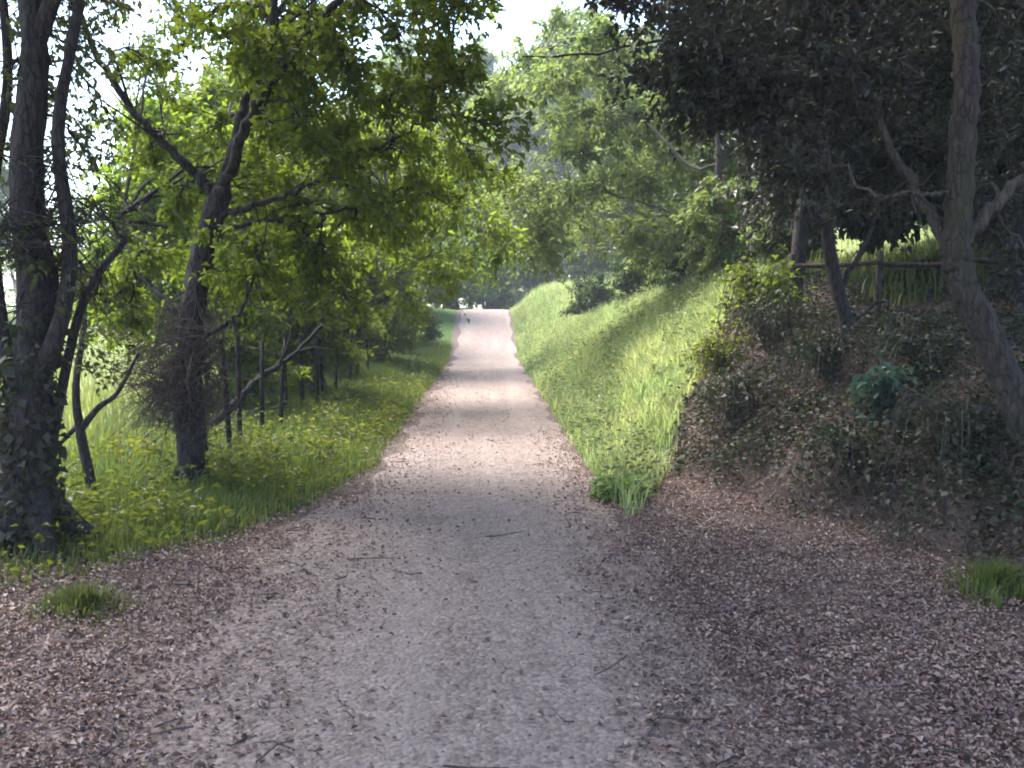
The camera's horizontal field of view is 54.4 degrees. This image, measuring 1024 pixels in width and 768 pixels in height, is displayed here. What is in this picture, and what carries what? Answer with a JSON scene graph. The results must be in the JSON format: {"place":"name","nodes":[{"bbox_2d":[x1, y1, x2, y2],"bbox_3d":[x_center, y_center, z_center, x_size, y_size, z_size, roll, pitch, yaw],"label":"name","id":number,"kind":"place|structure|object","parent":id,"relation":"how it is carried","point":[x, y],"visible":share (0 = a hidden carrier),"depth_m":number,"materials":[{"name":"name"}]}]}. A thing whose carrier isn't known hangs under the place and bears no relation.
{"place":"outdoors","nodes":[
{"label":"outdoors","id":0,"kind":"place"},
{"bbox_2d":[0,336,452,598],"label":"verge grass","id":1,"kind":"structure","parent":0,"point":[213,523],"depth_m":8.66,"materials":[{"name":"green plant"}]},
{"bbox_2d":[0,0,690,308],"label":"sky","id":2,"kind":"structure","parent":0,"point":[515,20],"materials":[{"name":"white"}]},
{"bbox_2d":[0,309,912,767],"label":"path","id":3,"kind":"structure","parent":0,"point":[484,351],"depth_m":4.83,"materials":[{"name":"grey gravel"}]},
{"bbox_2d":[8,563,152,640],"bbox_3d":[-2.051,1.074,5.101,1.181,0.237,1.070,4,6,40],"label":"grass tuft","id":4,"kind":"object","parent":3,"relation":"on","point":[82,595],"visible":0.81,"depth_m":4.96,"materials":[{"name":"green plant"}]},
{"bbox_2d":[0,218,1023,767],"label":"ground","id":5,"kind":"structure","parent":0,"point":[450,324],"depth_m":6.46,"materials":[{"name":"brown soil"}]},
{"bbox_2d":[0,134,11,272],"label":"pale tree","id":6,"kind":"object","parent":5,"relation":"on","point":[4,188],"visible":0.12,"depth_m":39.41,"materials":[{"name":"green plant"}]},
{"bbox_2d":[0,0,181,567],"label":"ivy clad tree","id":7,"kind":"object","parent":5,"relation":"on","point":[33,359],"visible":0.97,"depth_m":6.16,"materials":[{"name":"green plant"}]},
{"bbox_2d":[61,259,171,495],"bbox_3d":[-3.190,0.020,7.698,0.962,1.976,0.605,2,5,23],"label":"leaning sapling","id":8,"kind":"object","parent":5,"relation":"on","point":[79,427],"visible":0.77,"depth_m":7.56,"materials":[{"name":"green plant"}]},
{"bbox_2d":[54,81,293,381],"bbox_3d":[-4.838,-1.734,14.207,3.809,4.846,3.478,3,5,34],"label":"young tree","id":9,"kind":"object","parent":5,"relation":"on","point":[152,111],"visible":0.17,"depth_m":13.44,"materials":[{"name":"green plant"}]},
{"bbox_2d":[92,56,354,370],"bbox_3d":[-4.771,-2.414,16.624,4.393,6.122,4.811,-2,5,-27],"label":"young tree","id":10,"kind":"object","parent":5,"relation":"on","point":[217,85],"visible":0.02,"depth_m":15.83,"materials":[{"name":"green plant"}]},
{"bbox_2d":[3,342,451,579],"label":"verge weeds","id":11,"kind":"object","parent":5,"relation":"on","point":[151,508],"visible":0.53,"depth_m":8.68,"materials":[{"name":"green plant"}]},
{"bbox_2d":[116,46,341,233],"bbox_3d":[-5.713,-3.616,21.456,4.871,7.590,4.560,-4,6,-40],"label":"broadleaf tree","id":12,"kind":"object","parent":5,"relation":"on","point":[206,65],"depth_m":20.82,"materials":[{"name":"green plant"}]},
{"bbox_2d":[151,279,315,419],"bbox_3d":[-3.758,-0.345,13.284,2.062,2.351,1.813,-2,5,-24],"label":"leafy bush","id":13,"kind":"object","parent":5,"relation":"on","point":[250,362],"visible":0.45,"depth_m":13.01,"materials":[{"name":"green plant"}]},
{"bbox_2d":[13,0,538,487],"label":"forked tree","id":14,"kind":"object","parent":5,"relation":"on","point":[287,98],"visible":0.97,"depth_m":8.28,"materials":[{"name":"green plant"}]},
{"bbox_2d":[208,324,332,427],"bbox_3d":[-2.903,-0.012,11.570,1.703,1.355,0.286,-3,5,-36],"label":"dead branch","id":15,"kind":"object","parent":14,"relation":"attached to","point":[254,381],"visible":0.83,"depth_m":11.68,"materials":[{"name":"brown wood"}]},
{"bbox_2d":[202,327,385,451],"bbox_3d":[-2.987,-0.305,16.786,0.232,1.393,15.398,0,4,-1],"label":"wire fence","id":16,"kind":"object","parent":5,"relation":"on","point":[283,395],"visible":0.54,"depth_m":12.12,"materials":[{"name":"brown wood"}]},
{"bbox_2d":[257,261,379,400],"bbox_3d":[-3.552,-0.712,16.029,2.138,2.773,2.432,2,5,29],"label":"leafy bush","id":17,"kind":"object","parent":5,"relation":"on","point":[343,354],"visible":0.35,"depth_m":15.78,"materials":[{"name":"green plant"}]},
{"bbox_2d":[299,281,395,380],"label":"leafy bush","id":18,"kind":"object","parent":5,"relation":"on","point":[371,331],"visible":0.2,"depth_m":19.43,"materials":[{"name":"green plant"}]},
{"bbox_2d":[332,93,436,270],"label":"broadleaf tree","id":19,"kind":"object","parent":5,"relation":"on","point":[348,112],"depth_m":31.23,"materials":[{"name":"green plant"}]},
{"bbox_2d":[317,132,457,325],"bbox_3d":[-3.953,-3.443,25.309,5.413,6.887,4.942,0,4,4],"label":"young tree","id":20,"kind":"object","parent":5,"relation":"on","point":[404,283],"visible":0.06,"depth_m":25.36,"materials":[{"name":"green plant"}]},
{"bbox_2d":[352,270,429,365],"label":"leafy bush","id":21,"kind":"object","parent":5,"relation":"on","point":[405,336],"visible":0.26,"depth_m":23.15,"materials":[{"name":"green plant"}]},
{"bbox_2d":[265,94,534,396],"bbox_3d":[-1.897,-2.100,15.493,4.452,5.260,6.226,0,4,-1],"label":"arching tree","id":22,"kind":"object","parent":5,"relation":"on","point":[440,269],"visible":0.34,"depth_m":14.32,"materials":[{"name":"green plant"}]},
{"bbox_2d":[386,295,430,356],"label":"leafy bush","id":23,"kind":"object","parent":5,"relation":"on","point":[411,349],"visible":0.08,"depth_m":28.16,"materials":[{"name":"green plant"}]},
{"bbox_2d":[365,89,471,286],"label":"broadleaf tree","id":24,"kind":"object","parent":5,"relation":"on","point":[421,158],"visible":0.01,"depth_m":39.52,"materials":[{"name":"green plant"}]},
{"bbox_2d":[354,33,493,258],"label":"pale tree","id":25,"kind":"object","parent":5,"relation":"on","point":[388,60],"visible":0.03,"depth_m":54.60,"materials":[{"name":"green plant"}]},
{"bbox_2d":[407,300,443,341],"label":"leafy bush","id":26,"kind":"object","parent":5,"relation":"on","point":[432,329],"visible":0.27,"depth_m":33.18,"materials":[{"name":"green plant"}]},
{"bbox_2d":[363,104,526,355],"bbox_3d":[-1.636,-3.872,25.862,4.688,7.194,8.153,0,4,-1],"label":"arching tree","id":27,"kind":"object","parent":5,"relation":"on","point":[480,273],"visible":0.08,"depth_m":25.35,"materials":[{"name":"green plant"}]},
{"bbox_2d":[417,270,480,309],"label":"leafy bush","id":28,"kind":"object","parent":5,"relation":"on","point":[467,293],"visible":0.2,"depth_m":46.38,"materials":[{"name":"green plant"}]},
{"bbox_2d":[459,262,518,309],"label":"leafy bush","id":29,"kind":"object","parent":5,"relation":"on","point":[500,299],"visible":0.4,"depth_m":51.35,"materials":[{"name":"green plant"}]},
{"bbox_2d":[1,170,986,310],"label":"wood","id":30,"kind":"object","parent":5,"relation":"on","point":[521,294],"visible":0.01,"depth_m":78.79,"materials":[{"name":"green plant"}]},
{"bbox_2d":[450,31,543,299],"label":"pale tree","id":31,"kind":"object","parent":5,"relation":"on","point":[490,69],"visible":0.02,"depth_m":59.38,"materials":[{"name":"green plant"}]},
{"bbox_2d":[0,220,1014,476],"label":"meadow grass","id":32,"kind":"structure","parent":5,"relation":"on","point":[88,396],"depth_m":13.19,"materials":[{"name":"green plant"}]},
{"bbox_2d":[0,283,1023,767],"bbox_3d":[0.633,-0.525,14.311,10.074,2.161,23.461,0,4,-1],"label":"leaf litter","id":33,"kind":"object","parent":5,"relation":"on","point":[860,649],"visible":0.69,"depth_m":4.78,"materials":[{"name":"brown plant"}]},
{"bbox_2d":[0,286,1023,767],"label":"twig litter","id":34,"kind":"object","parent":5,"relation":"on","point":[806,502],"visible":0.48,"depth_m":6.21,"materials":[{"name":"brown wood"}]},
{"bbox_2d":[503,253,565,291],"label":"leafy bush","id":35,"kind":"object","parent":5,"relation":"on","point":[528,280],"visible":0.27,"depth_m":47.12,"materials":[{"name":"green plant"}]},
{"bbox_2d":[476,2,612,277],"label":"pale tree","id":36,"kind":"object","parent":5,"relation":"on","point":[530,156],"visible":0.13,"depth_m":56.01,"materials":[{"name":"green plant"}]},
{"bbox_2d":[557,220,615,282],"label":"leafy bush","id":37,"kind":"object","parent":5,"relation":"on","point":[577,270],"visible":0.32,"depth_m":45.08,"materials":[{"name":"green plant"}]},
{"bbox_2d":[558,267,620,319],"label":"leafy bush","id":38,"kind":"object","parent":5,"relation":"on","point":[590,294],"visible":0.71,"depth_m":27.91,"materials":[{"name":"green plant"}]},
{"bbox_2d":[558,74,646,273],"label":"pale tree","id":39,"kind":"object","parent":5,"relation":"on","point":[576,170],"depth_m":41.18,"materials":[{"name":"green plant"}]},
{"bbox_2d":[566,129,672,291],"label":"broadleaf tree","id":40,"kind":"object","parent":5,"relation":"on","point":[590,245],"visible":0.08,"depth_m":33.44,"materials":[{"name":"green plant"}]},
{"bbox_2d":[586,473,656,503],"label":"broadleaf weed","id":41,"kind":"object","parent":5,"relation":"on","point":[605,490],"visible":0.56,"depth_m":8.25,"materials":[{"name":"green plant"}]},
{"bbox_2d":[464,0,808,284],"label":"arching tree","id":42,"kind":"object","parent":5,"relation":"on","point":[646,237],"visible":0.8,"depth_m":17.26,"materials":[{"name":"green plant"}]},
{"bbox_2d":[589,21,691,198],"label":"pale tree","id":43,"kind":"object","parent":5,"relation":"on","point":[657,37],"visible":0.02,"depth_m":53.63,"materials":[{"name":"green plant"}]},
{"bbox_2d":[608,250,676,306],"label":"leafy bush","id":44,"kind":"object","parent":5,"relation":"on","point":[632,278],"visible":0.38,"depth_m":23.40,"materials":[{"name":"green plant"}]},
{"bbox_2d":[617,44,714,275],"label":"broadleaf tree","id":45,"kind":"object","parent":5,"relation":"on","point":[672,195],"visible":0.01,"depth_m":26.12,"materials":[{"name":"green plant"}]},
{"bbox_2d":[659,220,727,289],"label":"leafy bush","id":46,"kind":"object","parent":5,"relation":"on","point":[679,270],"visible":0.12,"depth_m":19.22,"materials":[{"name":"green plant"}]},
{"bbox_2d":[522,0,870,308],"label":"overhanging tree","id":47,"kind":"object","parent":5,"relation":"on","point":[800,238],"visible":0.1,"depth_m":11.64,"materials":[{"name":"green plant"}]},
{"bbox_2d":[670,85,760,240],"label":"broadleaf tree","id":48,"kind":"object","parent":5,"relation":"on","point":[728,163],"visible":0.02,"depth_m":20.52,"materials":[{"name":"green plant"}]},
{"bbox_2d":[685,327,759,386],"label":"green shrub","id":49,"kind":"object","parent":5,"relation":"on","point":[709,352],"visible":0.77,"depth_m":10.49,"materials":[{"name":"green plant"}]},
{"bbox_2d":[673,355,788,457],"bbox_3d":[2.175,0.219,9.398,1.016,0.965,1.014,4,6,44],"label":"bramble","id":50,"kind":"object","parent":5,"relation":"on","point":[737,392],"visible":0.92,"depth_m":9.27,"materials":[{"name":"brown plant"}]},
{"bbox_2d":[707,250,816,343],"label":"green shrub","id":51,"kind":"object","parent":5,"relation":"on","point":[776,282],"visible":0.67,"depth_m":11.19,"materials":[{"name":"green plant"}]},
{"bbox_2d":[705,289,827,369],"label":"bramble","id":52,"kind":"object","parent":5,"relation":"on","point":[762,325],"visible":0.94,"depth_m":10.19,"materials":[{"name":"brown plant"}]},
{"bbox_2d":[720,187,840,272],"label":"leafy bush","id":53,"kind":"object","parent":5,"relation":"on","point":[816,244],"visible":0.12,"depth_m":14.94,"materials":[{"name":"green plant"}]},
{"bbox_2d":[583,0,1023,452],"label":"leaning tree","id":54,"kind":"object","parent":5,"relation":"on","point":[731,79],"visible":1,"depth_m":6.92,"materials":[{"name":"green plant"}]},
{"bbox_2d":[683,0,953,353],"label":"slender tree","id":55,"kind":"object","parent":5,"relation":"on","point":[837,283],"visible":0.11,"depth_m":9.58,"materials":[{"name":"green plant"}]},
{"bbox_2d":[758,313,889,414],"bbox_3d":[2.836,-0.202,8.951,1.174,0.873,1.317,0,4,-1],"label":"bramble","id":56,"kind":"object","parent":5,"relation":"on","point":[821,351],"visible":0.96,"depth_m":8.81,"materials":[{"name":"green plant"}]},
{"bbox_2d":[665,240,1023,576],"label":"ground ivy","id":57,"kind":"object","parent":5,"relation":"on","point":[1007,321],"visible":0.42,"depth_m":8.14,"materials":[{"name":"green plant"}]},
{"bbox_2d":[778,405,925,509],"bbox_3d":[2.558,0.560,7.605,1.059,0.748,1.054,-4,6,-39],"label":"bramble","id":58,"kind":"object","parent":5,"relation":"on","point":[844,445],"visible":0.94,"depth_m":7.48,"materials":[{"name":"green plant"}]},
{"bbox_2d":[694,0,1020,259],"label":"shade tree","id":59,"kind":"object","parent":5,"relation":"on","point":[858,228],"visible":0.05,"depth_m":13.04,"materials":[{"name":"green plant"}]},
{"bbox_2d":[840,350,918,425],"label":"blue green plant","id":60,"kind":"object","parent":5,"relation":"on","point":[875,386],"visible":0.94,"depth_m":7.78,"materials":[{"name":"teal plant"}]},
{"bbox_2d":[786,250,1007,318],"bbox_3d":[4.501,-0.979,11.134,2.791,1.032,0.324,2,5,19],"label":"rail fence","id":61,"kind":"object","parent":5,"relation":"on","point":[878,262],"visible":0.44,"depth_m":11.15,"materials":[{"name":"brown wood"}]},
{"bbox_2d":[825,25,987,252],"bbox_3d":[6.158,-5.184,16.601,4.114,7.045,4.641,-1,4,-13],"label":"broadleaf tree","id":62,"kind":"object","parent":5,"relation":"on","point":[935,201],"depth_m":16.32,"materials":[{"name":"green plant"}]},
{"bbox_2d":[858,306,966,345],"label":"bramble","id":63,"kind":"object","parent":5,"relation":"on","point":[883,320],"visible":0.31,"depth_m":9.70,"materials":[{"name":"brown plant"}]},
{"bbox_2d":[848,314,1007,397],"bbox_3d":[3.418,-0.183,8.174,1.162,0.774,1.129,0,4,-1],"label":"bramble","id":64,"kind":"object","parent":5,"relation":"on","point":[905,342],"visible":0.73,"depth_m":8.10,"materials":[{"name":"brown plant"}]},
{"bbox_2d":[848,365,1023,515],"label":"bramble","id":65,"kind":"object","parent":5,"relation":"on","point":[943,426],"visible":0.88,"depth_m":6.87,"materials":[{"name":"green plant"}]},
{"bbox_2d":[904,161,977,231],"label":"broadleaf tree","id":66,"kind":"object","parent":5,"relation":"on","point":[926,227],"depth_m":33.02,"materials":[{"name":"green plant"}]},
{"bbox_2d":[893,0,1023,316],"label":"shade tree","id":67,"kind":"object","parent":5,"relation":"on","point":[1018,220],"visible":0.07,"depth_m":10.16,"materials":[{"name":"green plant"}]},
{"bbox_2d":[926,552,1023,628],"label":"grass tuft","id":68,"kind":"object","parent":5,"relation":"on","point":[990,579],"visible":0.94,"depth_m":5.54,"materials":[{"name":"green plant"}]},
{"bbox_2d":[509,243,922,521],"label":"bank grass","id":69,"kind":"structure","parent":0,"point":[631,400],"depth_m":13.98,"materials":[{"name":"green plant"}]}
]}

